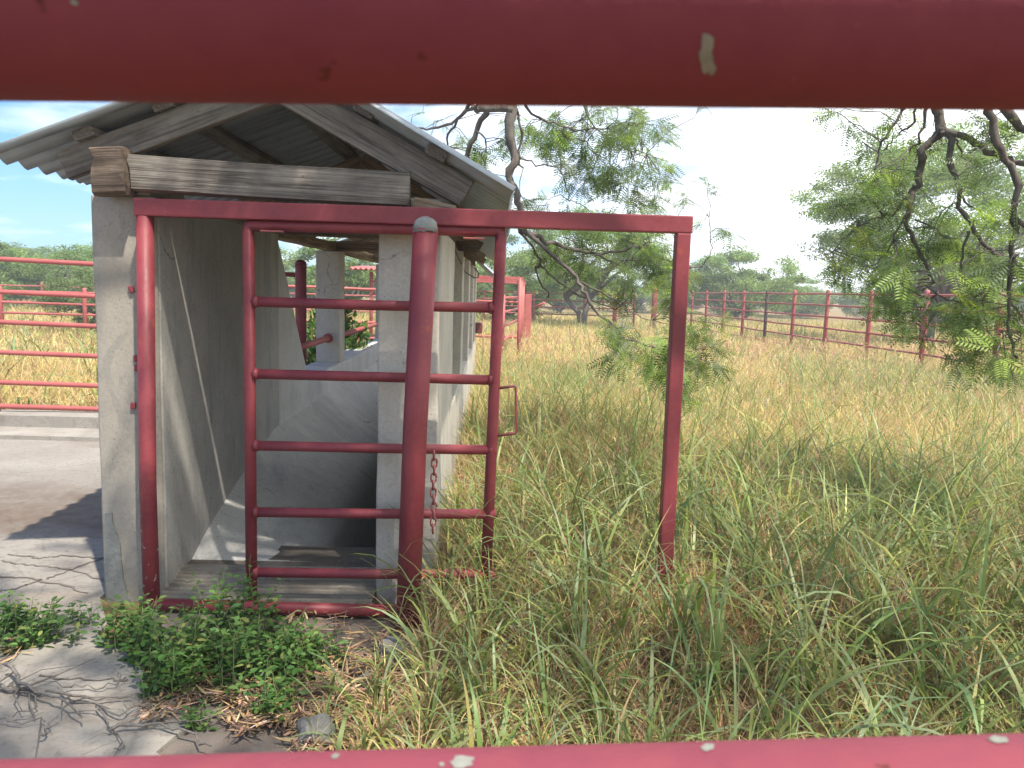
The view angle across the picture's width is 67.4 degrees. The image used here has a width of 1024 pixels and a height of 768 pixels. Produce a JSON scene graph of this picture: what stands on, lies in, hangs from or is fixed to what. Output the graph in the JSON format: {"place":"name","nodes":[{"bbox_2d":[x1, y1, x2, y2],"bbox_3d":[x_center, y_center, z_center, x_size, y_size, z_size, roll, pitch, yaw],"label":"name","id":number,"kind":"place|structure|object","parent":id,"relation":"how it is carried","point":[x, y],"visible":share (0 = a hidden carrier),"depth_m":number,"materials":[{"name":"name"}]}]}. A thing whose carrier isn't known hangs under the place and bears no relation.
{"place":"outdoors","nodes":[
{"label":"outdoors","id":0,"kind":"place"},
{"bbox_2d":[0,439,189,758],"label":"pavement","id":1,"kind":"structure","parent":0,"point":[50,499],"depth_m":3.52,"materials":[{"name":"grey concrete"}]},
{"bbox_2d":[0,579,42,590],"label":"crack","id":2,"kind":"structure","parent":1,"relation":"on","point":[21,585],"depth_m":3.69,"materials":[{"name":"grey concrete"}]},
{"bbox_2d":[0,712,44,757],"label":"fallen branch","id":3,"kind":"object","parent":1,"relation":"on","point":[7,720],"visible":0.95,"depth_m":2.53,"materials":[{"name":"grey wood"}]},
{"bbox_2d":[0,664,74,716],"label":"fallen branch","id":4,"kind":"object","parent":1,"relation":"on","point":[32,694],"visible":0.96,"depth_m":2.73,"materials":[{"name":"grey wood"}]},
{"bbox_2d":[0,576,88,592],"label":"crack","id":5,"kind":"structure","parent":1,"relation":"on","point":[42,581],"depth_m":3.75,"materials":[{"name":"grey concrete"}]},
{"bbox_2d":[39,716,57,736],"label":"fallen branch","id":6,"kind":"object","parent":1,"relation":"on","point":[45,733],"visible":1,"depth_m":2.48,"materials":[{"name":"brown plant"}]},
{"bbox_2d":[0,590,99,654],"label":"leafy weed","id":7,"kind":"object","parent":1,"relation":"on","point":[16,627],"visible":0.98,"depth_m":3.15,"materials":[{"name":"green plant"}]},
{"bbox_2d":[2,560,103,580],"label":"crack","id":8,"kind":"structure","parent":1,"relation":"on","point":[100,578],"depth_m":3.92,"materials":[{"name":"grey concrete"}]},
{"bbox_2d":[9,554,102,558],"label":"crack","id":9,"kind":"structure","parent":1,"relation":"on","point":[58,555],"depth_m":4.09,"materials":[{"name":"grey concrete"}]},
{"bbox_2d":[0,658,131,717],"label":"fallen branch","id":10,"kind":"object","parent":1,"relation":"on","point":[18,689],"visible":0.92,"depth_m":2.71,"materials":[{"name":"wood"}]},
{"bbox_2d":[0,661,109,718],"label":"fallen branch","id":11,"kind":"object","parent":10,"relation":"on","point":[17,676],"visible":1,"depth_m":2.66,"materials":[{"name":"wood"}]},
{"bbox_2d":[46,557,102,578],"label":"crack","id":12,"kind":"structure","parent":1,"relation":"on","point":[73,568],"depth_m":3.93,"materials":[{"name":"grey concrete"}]},
{"bbox_2d":[39,674,127,680],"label":"crack","id":13,"kind":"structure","parent":1,"relation":"on","point":[114,679],"depth_m":2.85,"materials":[{"name":"grey concrete"}]},
{"bbox_2d":[46,673,125,691],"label":"fallen branch","id":14,"kind":"object","parent":1,"relation":"on","point":[81,686],"visible":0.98,"depth_m":2.77,"materials":[{"name":"grey wood"}]},
{"bbox_2d":[82,705,124,755],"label":"fallen branch","id":15,"kind":"object","parent":1,"relation":"on","point":[105,717],"visible":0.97,"depth_m":2.46,"materials":[{"name":"grey wood"}]},
{"bbox_2d":[95,699,153,725],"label":"fallen branch","id":16,"kind":"object","parent":1,"relation":"on","point":[113,713],"visible":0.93,"depth_m":2.62,"materials":[{"name":"grey wood"}]},
{"bbox_2d":[0,295,315,411],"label":"dry grass","id":17,"kind":"structure","parent":0,"point":[48,371],"depth_m":11.64,"materials":[{"name":"yellow plant"}]},
{"bbox_2d":[139,612,422,754],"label":"bare soil","id":18,"kind":"structure","parent":0,"point":[220,741],"depth_m":2.73,"materials":[{"name":"brown soil"}]},
{"bbox_2d":[177,697,226,731],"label":"leafy weed","id":19,"kind":"object","parent":18,"relation":"on","point":[191,714],"visible":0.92,"depth_m":2.59,"materials":[{"name":"green plant"}]},
{"bbox_2d":[128,598,286,704],"bbox_3d":[-1.112,0.982,2.872,0.558,0.298,0.451,2,7,-2],"label":"leafy weed","id":20,"kind":"object","parent":18,"relation":"on","point":[183,656],"visible":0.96,"depth_m":2.84,"materials":[{"name":"green plant"}]},
{"bbox_2d":[168,553,303,651],"bbox_3d":[-1.145,0.913,3.167,0.585,0.362,0.340,4,7,15],"label":"leafy weed","id":21,"kind":"object","parent":18,"relation":"on","point":[219,597],"visible":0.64,"depth_m":3.19,"materials":[{"name":"green plant"}]},
{"bbox_2d":[236,607,352,725],"bbox_3d":[-0.846,1.014,2.851,0.345,0.255,0.628,4,7,15],"label":"leafy weed","id":22,"kind":"object","parent":18,"relation":"on","point":[304,651],"visible":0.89,"depth_m":2.87,"materials":[{"name":"green plant"}]},
{"bbox_2d":[296,713,336,750],"bbox_3d":[-0.642,1.146,2.524,0.146,0.120,0.122,2,7,-2],"label":"rock","id":23,"kind":"object","parent":18,"relation":"on","point":[303,723],"visible":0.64,"depth_m":2.49,"materials":[{"name":"grey stone"}]},
{"bbox_2d":[0,600,689,751],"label":"leaf litter","id":24,"kind":"object","parent":18,"relation":"on","point":[249,716],"visible":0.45,"depth_m":2.71,"materials":[{"name":"brown plant"}]},
{"bbox_2d":[108,690,232,746],"bbox_3d":[-1.107,1.109,2.563,0.382,0.063,0.228,3,7,12],"label":"fallen branch","id":25,"kind":"object","parent":24,"relation":"on","point":[117,725],"visible":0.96,"depth_m":2.53,"materials":[{"name":"grey wood"}]},
{"bbox_2d":[358,670,381,687],"bbox_3d":[-0.539,1.123,2.915,0.092,0.065,0.079,2,7,-2],"label":"rock","id":26,"kind":"object","parent":18,"relation":"on","point":[366,671],"visible":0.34,"depth_m":2.90,"materials":[{"name":"grey stone"}]},
{"bbox_2d":[373,636,410,671],"bbox_3d":[-0.479,1.101,3.058,0.138,0.192,0.113,-1,7,-20],"label":"rock","id":27,"kind":"object","parent":18,"relation":"on","point":[389,640],"visible":0.38,"depth_m":3.03,"materials":[{"name":"grey stone"}]},
{"bbox_2d":[0,295,1023,751],"bbox_3d":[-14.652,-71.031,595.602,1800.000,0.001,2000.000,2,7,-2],"label":"ground","id":28,"kind":"structure","parent":0,"point":[834,311],"depth_m":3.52,"materials":[{"name":"green plant"}]},
{"bbox_2d":[0,240,54,305],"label":"bush","id":29,"kind":"object","parent":28,"relation":"on","point":[10,252],"visible":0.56,"depth_m":36.05,"materials":[{"name":"green plant"}]},
{"bbox_2d":[0,241,67,283],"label":"bush","id":30,"kind":"object","parent":28,"relation":"on","point":[31,250],"visible":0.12,"depth_m":55.14,"materials":[{"name":"green plant"}]},
{"bbox_2d":[1,242,93,302],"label":"bush","id":31,"kind":"object","parent":28,"relation":"on","point":[37,268],"visible":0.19,"depth_m":35.41,"materials":[{"name":"green plant"}]},
{"bbox_2d":[0,286,94,335],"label":"pipe fence","id":32,"kind":"object","parent":28,"relation":"on","point":[84,304],"visible":0.34,"depth_m":20.09,"materials":[{"name":"red metal"}]},
{"bbox_2d":[0,409,98,441],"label":"kerb","id":33,"kind":"structure","parent":28,"relation":"on","point":[49,425],"depth_m":7.40,"materials":[{"name":"concrete"}]},
{"bbox_2d":[0,257,294,410],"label":"pipe fence","id":34,"kind":"object","parent":33,"relation":"on","point":[49,324],"visible":0.23,"depth_m":7.54,"materials":[{"name":"red metal"}]},
{"bbox_2d":[30,261,94,330],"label":"bush","id":35,"kind":"object","parent":28,"relation":"on","point":[86,273],"visible":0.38,"depth_m":20.86,"materials":[{"name":"green plant"}]},
{"bbox_2d":[37,245,93,282],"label":"bush","id":36,"kind":"object","parent":28,"relation":"on","point":[65,267],"visible":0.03,"depth_m":51.70,"materials":[{"name":"green plant"}]},
{"bbox_2d":[71,257,93,291],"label":"bush","id":37,"kind":"object","parent":28,"relation":"on","point":[80,282],"visible":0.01,"depth_m":34.06,"materials":[{"name":"green plant"}]},
{"bbox_2d":[91,591,175,670],"bbox_3d":[-1.493,0.961,3.072,0.281,0.270,0.442,-4,9,-40],"label":"leafy weed","id":38,"kind":"object","parent":28,"relation":"on","point":[135,634],"visible":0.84,"depth_m":3.06,"materials":[{"name":"green plant"}]},
{"bbox_2d":[0,283,375,312],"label":"pipe fence","id":39,"kind":"object","parent":28,"relation":"on","point":[93,287],"visible":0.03,"depth_m":33.78,"materials":[{"name":"red metal"}]},
{"bbox_2d":[0,102,515,604],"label":"dip shelter","id":40,"kind":"object","parent":28,"relation":"on","point":[118,156],"visible":0.62,"depth_m":3.70,"materials":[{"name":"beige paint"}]},
{"bbox_2d":[280,247,294,296],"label":"bush","id":41,"kind":"object","parent":28,"relation":"on","point":[287,267],"visible":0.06,"depth_m":56.63,"materials":[{"name":"green plant"}]},
{"bbox_2d":[295,259,306,365],"bbox_3d":[-2.122,-0.267,7.725,0.116,1.948,0.116,2,7,-2],"label":"fence post","id":42,"kind":"object","parent":28,"relation":"on","point":[301,287],"visible":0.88,"depth_m":7.62,"materials":[{"name":"red metal"}]},
{"bbox_2d":[288,271,347,297],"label":"bush","id":43,"kind":"object","parent":28,"relation":"on","point":[293,295],"visible":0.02,"depth_m":58.62,"materials":[{"name":"green plant"}]},
{"bbox_2d":[282,237,375,310],"bbox_3d":[-8.051,-5.468,38.231,5.757,4.408,6.611,8,9,41],"label":"bush","id":44,"kind":"object","parent":28,"relation":"on","point":[361,278],"visible":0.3,"depth_m":36.90,"materials":[{"name":"green plant"}]},
{"bbox_2d":[292,262,368,297],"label":"bush","id":45,"kind":"object","parent":28,"relation":"on","point":[358,291],"visible":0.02,"depth_m":59.34,"materials":[{"name":"green plant"}]},
{"bbox_2d":[288,285,375,339],"bbox_3d":[-3.759,-0.928,14.017,3.492,1.853,0.468,0,7,-12],"label":"pipe fence","id":46,"kind":"object","parent":28,"relation":"on","point":[347,288],"visible":0.04,"depth_m":14.07,"materials":[{"name":"red metal"}]},
{"bbox_2d":[307,298,376,364],"bbox_3d":[-2.270,-0.453,9.690,1.016,1.413,1.145,3,7,12],"label":"shrub","id":47,"kind":"object","parent":28,"relation":"on","point":[351,341],"visible":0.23,"depth_m":9.53,"materials":[{"name":"green plant"}]},
{"bbox_2d":[349,265,375,336],"bbox_3d":[-3.464,-2.404,22.547,2.200,2.150,2.300,2,7,-2],"label":"red canopy","id":48,"kind":"object","parent":28,"relation":"on","point":[369,268],"visible":0.22,"depth_m":21.72,"materials":[{"name":"metal"}]},
{"bbox_2d":[133,198,692,617],"bbox_3d":[-0.452,0.255,3.420,2.418,2.046,0.124,2,7,-2],"label":"portal frame","id":49,"kind":"object","parent":28,"relation":"on","point":[146,211],"visible":0.73,"depth_m":3.34,"materials":[{"name":"red paint"}]},
{"bbox_2d":[242,220,517,604],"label":"sliding gate","id":50,"kind":"structure","parent":49,"relation":"attached to","point":[252,301],"depth_m":3.41,"materials":[{"name":"red metal"}]},
{"bbox_2d":[396,216,437,634],"bbox_3d":[-0.416,0.347,3.297,0.164,2.098,0.107,2,7,-2],"label":"gate post","id":51,"kind":"object","parent":28,"relation":"on","point":[420,333],"visible":0.9,"depth_m":3.23,"materials":[{"name":"red metal"}]},
{"bbox_2d":[430,450,437,533],"bbox_3d":[-0.334,0.462,3.273,0.027,0.368,0.028,5,8,27],"label":"chain","id":52,"kind":"object","parent":51,"relation":"hanging from","point":[433,511],"visible":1,"depth_m":3.27,"materials":[{"name":"metal"}]},
{"bbox_2d":[475,258,492,290],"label":"bush","id":53,"kind":"object","parent":28,"relation":"on","point":[487,286],"visible":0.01,"depth_m":65.95,"materials":[{"name":"green plant"}]},
{"bbox_2d":[476,275,544,354],"bbox_3d":[-0.177,-1.507,17.840,1.923,1.894,4.956,2,7,2],"label":"cattle chute","id":54,"kind":"object","parent":28,"relation":"on","point":[522,321],"visible":0.49,"depth_m":17.48,"materials":[{"name":"red paint"}]},
{"bbox_2d":[0,0,1023,767],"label":"pipe fence","id":55,"kind":"object","parent":28,"relation":"on","point":[870,54],"visible":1,"depth_m":0.27,"materials":[{"name":"red metal"}]},
{"bbox_2d":[475,250,562,319],"bbox_3d":[-0.073,-4.473,35.757,5.366,3.449,5.851,-3,9,-37],"label":"bush","id":56,"kind":"object","parent":28,"relation":"on","point":[512,273],"visible":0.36,"depth_m":34.67,"materials":[{"name":"green plant"}]},
{"bbox_2d":[476,290,635,326],"bbox_3d":[0.950,-3.165,33.647,8.901,1.853,0.117,2,7,0],"label":"pipe fence","id":57,"kind":"object","parent":28,"relation":"on","point":[533,313],"visible":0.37,"depth_m":33.59,"materials":[{"name":"red metal"}]},
{"bbox_2d":[515,267,612,312],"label":"bush","id":58,"kind":"object","parent":28,"relation":"on","point":[564,303],"visible":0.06,"depth_m":55.73,"materials":[{"name":"green plant"}]},
{"bbox_2d":[486,201,690,326],"bbox_3d":[2.863,-4.834,31.873,8.236,5.320,6.691,2,7,-2],"label":"mesquite tree","id":59,"kind":"object","parent":28,"relation":"on","point":[525,255],"visible":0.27,"depth_m":31.46,"materials":[{"name":"green plant"}]},
{"bbox_2d":[561,278,624,309],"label":"bush","id":60,"kind":"object","parent":28,"relation":"on","point":[586,300],"visible":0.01,"depth_m":68.74,"materials":[{"name":"green plant"}]},
{"bbox_2d":[612,294,617,321],"bbox_3d":[4.162,-2.805,31.200,0.240,1.718,0.240,2,7,-2],"label":"fence post","id":61,"kind":"object","parent":28,"relation":"on","point":[614,317],"visible":0.37,"depth_m":31.13,"materials":[{"name":"red metal"}]},
{"bbox_2d":[593,269,670,311],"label":"bush","id":62,"kind":"object","parent":28,"relation":"on","point":[641,305],"visible":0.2,"depth_m":64.30,"materials":[{"name":"green plant"}]},
{"bbox_2d":[650,287,657,330],"bbox_3d":[5.636,-2.953,30.513,0.280,2.263,0.280,2,7,-2],"label":"fence post","id":63,"kind":"object","parent":28,"relation":"on","point":[653,314],"visible":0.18,"depth_m":30.42,"materials":[{"name":"red metal"}]},
{"bbox_2d":[660,275,698,310],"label":"bush","id":64,"kind":"object","parent":28,"relation":"on","point":[688,304],"visible":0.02,"depth_m":71.64,"materials":[{"name":"green plant"}]},
{"bbox_2d":[346,307,1023,522],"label":"field grass","id":65,"kind":"structure","parent":28,"relation":"on","point":[783,383],"depth_m":9.18,"materials":[{"name":"yellow plant"}]},
{"bbox_2d":[408,105,1023,415],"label":"mesquite tree","id":66,"kind":"object","parent":28,"relation":"on","point":[995,125],"visible":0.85,"depth_m":4.86,"materials":[{"name":"green plant"}]},
{"bbox_2d":[687,268,765,313],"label":"bush","id":67,"kind":"object","parent":28,"relation":"on","point":[709,309],"visible":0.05,"depth_m":66.94,"materials":[{"name":"green plant"}]},
{"bbox_2d":[688,244,809,320],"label":"bush","id":68,"kind":"object","parent":28,"relation":"on","point":[720,282],"visible":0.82,"depth_m":43.85,"materials":[{"name":"green plant"}]},
{"bbox_2d":[759,284,836,317],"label":"bush","id":69,"kind":"object","parent":28,"relation":"on","point":[819,299],"visible":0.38,"depth_m":60.81,"materials":[{"name":"green plant"}]},
{"bbox_2d":[763,274,855,315],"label":"bush","id":70,"kind":"object","parent":28,"relation":"on","point":[813,281],"visible":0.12,"depth_m":67.11,"materials":[{"name":"green plant"}]},
{"bbox_2d":[690,290,1023,384],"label":"pipe fence","id":71,"kind":"object","parent":28,"relation":"on","point":[867,333],"visible":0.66,"depth_m":19.55,"materials":[{"name":"red metal"}]},
{"bbox_2d":[835,288,898,318],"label":"bush","id":72,"kind":"object","parent":28,"relation":"on","point":[846,310],"visible":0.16,"depth_m":65.39,"materials":[{"name":"green plant"}]},
{"bbox_2d":[788,118,1023,346],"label":"mesquite tree","id":73,"kind":"object","parent":28,"relation":"on","point":[931,179],"visible":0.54,"depth_m":23.52,"materials":[{"name":"green plant"}]},
{"bbox_2d":[853,234,1023,331],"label":"bush","id":74,"kind":"object","parent":28,"relation":"on","point":[951,298],"visible":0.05,"depth_m":35.80,"materials":[{"name":"green plant"}]},
{"bbox_2d":[980,283,1023,321],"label":"bush","id":75,"kind":"object","parent":28,"relation":"on","point":[1014,303],"visible":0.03,"depth_m":67.29,"materials":[{"name":"green plant"}]},
{"bbox_2d":[0,101,1023,298],"label":"sky","id":76,"kind":"structure","parent":0,"point":[756,157],"materials":[{"name":"white"}]}
]}

